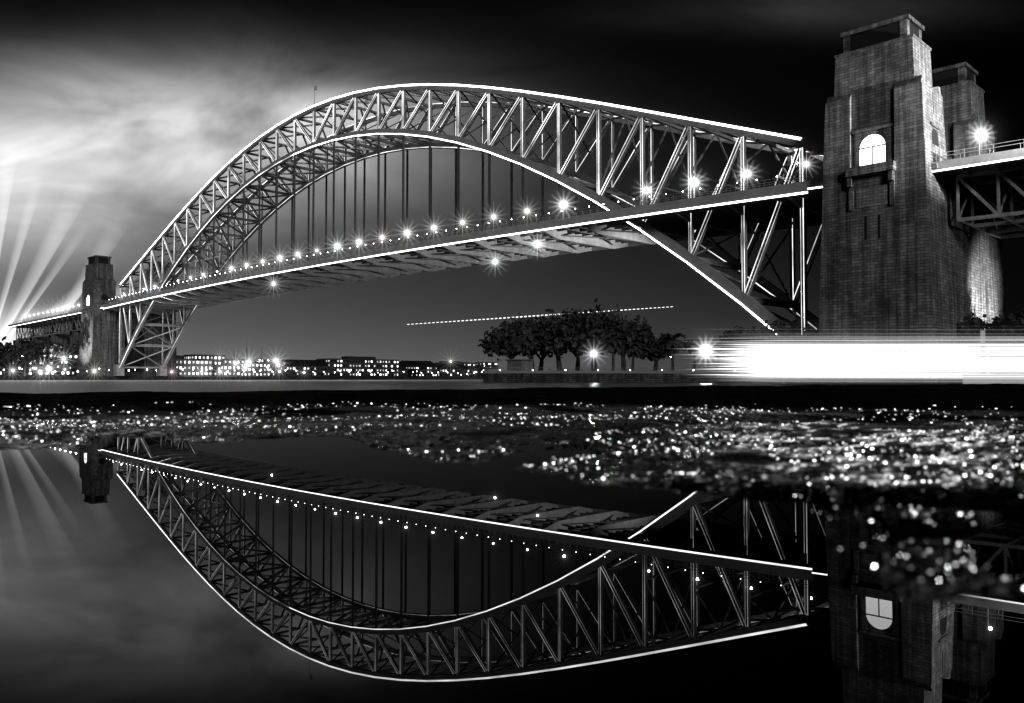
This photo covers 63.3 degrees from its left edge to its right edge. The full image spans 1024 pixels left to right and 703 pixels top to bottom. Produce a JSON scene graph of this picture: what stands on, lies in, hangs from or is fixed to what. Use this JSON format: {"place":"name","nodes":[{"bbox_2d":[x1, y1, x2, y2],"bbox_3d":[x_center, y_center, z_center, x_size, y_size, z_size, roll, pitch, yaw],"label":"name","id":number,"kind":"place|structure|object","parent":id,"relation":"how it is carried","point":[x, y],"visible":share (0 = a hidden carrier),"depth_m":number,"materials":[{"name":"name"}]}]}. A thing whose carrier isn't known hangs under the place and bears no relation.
{"place":"outdoors","nodes":[
{"label":"outdoors","id":0,"kind":"place"},
{"bbox_2d":[116,313,153,376],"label":"pylon abutment","id":1,"kind":"object","parent":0,"point":[134,355],"visible":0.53,"depth_m":605.23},
{"bbox_2d":[143,261,177,376],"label":"truss","id":2,"kind":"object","parent":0,"point":[172,371],"depth_m":618.66,"materials":[{"name":"grey metal"}]},
{"bbox_2d":[3,358,476,372],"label":"shore light bulbs","id":3,"kind":"object","parent":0,"point":[201,371],"visible":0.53,"depth_m":649.21,"materials":[{"name":"white glass"}]},
{"bbox_2d":[0,375,482,379],"bbox_3d":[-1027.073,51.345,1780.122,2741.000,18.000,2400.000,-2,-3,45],"label":"seawall","id":4,"kind":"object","parent":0,"point":[473,377],"depth_m":643.66,"materials":[{"name":"stone"}]},
{"bbox_2d":[0,336,484,376],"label":"shore trees","id":5,"kind":"object","parent":4,"relation":"on","point":[28,351],"depth_m":570.71,"materials":[{"name":"black plant"}]},
{"bbox_2d":[12,361,481,376],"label":"building lights","id":6,"kind":"object","parent":4,"relation":"on","point":[254,372],"visible":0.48,"depth_m":659.05,"materials":[{"name":"grey metal"}]},
{"bbox_2d":[0,341,497,376],"bbox_3d":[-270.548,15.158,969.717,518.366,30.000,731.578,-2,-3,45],"label":"shore buildings","id":7,"kind":"structure","parent":4,"relation":"on","point":[440,366],"depth_m":700.89,"materials":[{"name":"grey"}]},
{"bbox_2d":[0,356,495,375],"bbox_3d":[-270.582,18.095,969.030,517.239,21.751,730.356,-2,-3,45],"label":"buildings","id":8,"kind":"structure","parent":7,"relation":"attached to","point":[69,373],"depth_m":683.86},
{"bbox_2d":[103,85,823,375],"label":"bridge arch","id":9,"kind":"structure","parent":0,"point":[668,230],"depth_m":334.14,"materials":[{"name":"paint"}]},
{"bbox_2d":[115,162,807,300],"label":"bridge lights","id":10,"kind":"object","parent":9,"relation":"on","point":[456,231],"visible":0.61,"depth_m":310.23,"materials":[{"name":"grey metal"}]},
{"bbox_2d":[124,163,806,295],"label":"harbour bridge lamp bulbs","id":11,"kind":"object","parent":10,"relation":"attached to","point":[456,228],"visible":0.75,"depth_m":345.56,"materials":[{"name":"white glass"}]},
{"bbox_2d":[103,83,822,367],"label":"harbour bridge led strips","id":12,"kind":"object","parent":9,"relation":"attached to","point":[698,120],"visible":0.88,"depth_m":305.34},
{"bbox_2d":[0,384,1023,601],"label":"platform ground rock","id":13,"kind":"object","parent":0,"point":[765,471],"visible":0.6,"depth_m":2.33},
{"bbox_2d":[0,414,1023,702],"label":"water","id":14,"kind":"structure","parent":13,"relation":"on","point":[158,568],"depth_m":0.64,"materials":[{"name":"black liquid"}]},
{"bbox_2d":[0,401,1023,581],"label":"light reflections","id":15,"kind":"object","parent":13,"relation":"on","point":[738,410],"visible":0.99,"depth_m":2.45,"materials":[{"name":"white"}]},
{"bbox_2d":[0,380,1023,393],"bbox_3d":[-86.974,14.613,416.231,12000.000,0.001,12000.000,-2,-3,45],"label":"harbour water","id":16,"kind":"structure","parent":0,"point":[43,386],"depth_m":118.50,"materials":[{"name":"black liquid"}]},
{"bbox_2d":[13,331,79,362],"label":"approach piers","id":17,"kind":"structure","parent":16,"relation":"on","point":[73,337],"depth_m":685.92,"materials":[{"name":"stone"}]},
{"bbox_2d":[8,303,142,340],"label":"steel approach spans","id":18,"kind":"object","parent":17,"relation":"on","point":[50,326],"visible":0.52,"depth_m":691.12,"materials":[{"name":"paint"}]},
{"bbox_2d":[77,255,116,375],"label":"pylon tower","id":19,"kind":"structure","parent":16,"relation":"on","point":[98,345],"depth_m":589.55,"materials":[{"name":"grey stone"}]},
{"bbox_2d":[704,344,1023,376],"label":"light trail","id":20,"kind":"object","parent":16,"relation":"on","point":[950,365],"visible":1,"depth_m":118.02,"materials":[{"name":"white"}]},
{"bbox_2d":[819,13,960,382],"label":"pylon tower","id":21,"kind":"structure","parent":16,"relation":"on","point":[886,272],"depth_m":200.93,"materials":[{"name":"grey stone"}]},
{"bbox_2d":[0,0,1023,370],"label":"sky","id":22,"kind":"structure","parent":0,"point":[115,114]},
{"bbox_2d":[407,306,672,324],"bbox_3d":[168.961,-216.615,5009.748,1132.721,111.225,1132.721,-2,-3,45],"label":"light trail","id":23,"kind":"object","parent":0,"point":[529,316],"visible":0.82,"depth_m":5009.56,"materials":[{"name":"white"}]},
{"bbox_2d":[483,373,1023,382],"bbox_3d":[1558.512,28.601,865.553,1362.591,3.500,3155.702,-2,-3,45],"label":"seawall","id":24,"kind":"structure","parent":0,"point":[598,378],"depth_m":201.45,"materials":[{"name":"stone"}]},
{"bbox_2d":[505,359,534,370],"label":"shore kiosk","id":25,"kind":"object","parent":24,"relation":"on","point":[519,362],"visible":0.82,"depth_m":205.50,"materials":[{"name":"concrete"}]},
{"bbox_2d":[592,352,705,370],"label":"street lamps","id":26,"kind":"object","parent":24,"relation":"on","point":[705,361],"visible":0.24,"depth_m":212.03,"materials":[{"name":"grey metal"}]},
{"bbox_2d":[477,298,1023,370],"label":"shore trees","id":27,"kind":"object","parent":24,"relation":"on","point":[529,335],"depth_m":216.56,"materials":[{"name":"black plant"}]},
{"bbox_2d":[483,367,1023,373],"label":"promenade","id":28,"kind":"structure","parent":24,"relation":"on","point":[491,370],"depth_m":201.90,"materials":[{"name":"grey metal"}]},
{"bbox_2d":[947,186,987,364],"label":"pylon abutment","id":29,"kind":"object","parent":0,"point":[968,256],"visible":0.07,"depth_m":211.72,"materials":[{"name":"grey stone"}]},
{"bbox_2d":[932,61,1010,364],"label":"pylon tower","id":30,"kind":"structure","parent":0,"point":[962,94],"depth_m":229.94,"materials":[{"name":"grey stone"}]},
{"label":"approach piers","id":31,"kind":"object","parent":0,"visible":0},
{"bbox_2d":[808,133,1023,238],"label":"steel approach spans","id":32,"kind":"object","parent":31,"relation":"on","point":[1003,181],"visible":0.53,"depth_m":199.66,"materials":[{"name":"paint"}]},
{"bbox_2d":[11,157,1023,326],"bbox_3d":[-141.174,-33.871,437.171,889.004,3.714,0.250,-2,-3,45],"label":"approach led strips","id":33,"kind":"object","parent":32,"relation":"attached to","point":[822,187],"visible":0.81,"depth_m":191.94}
]}

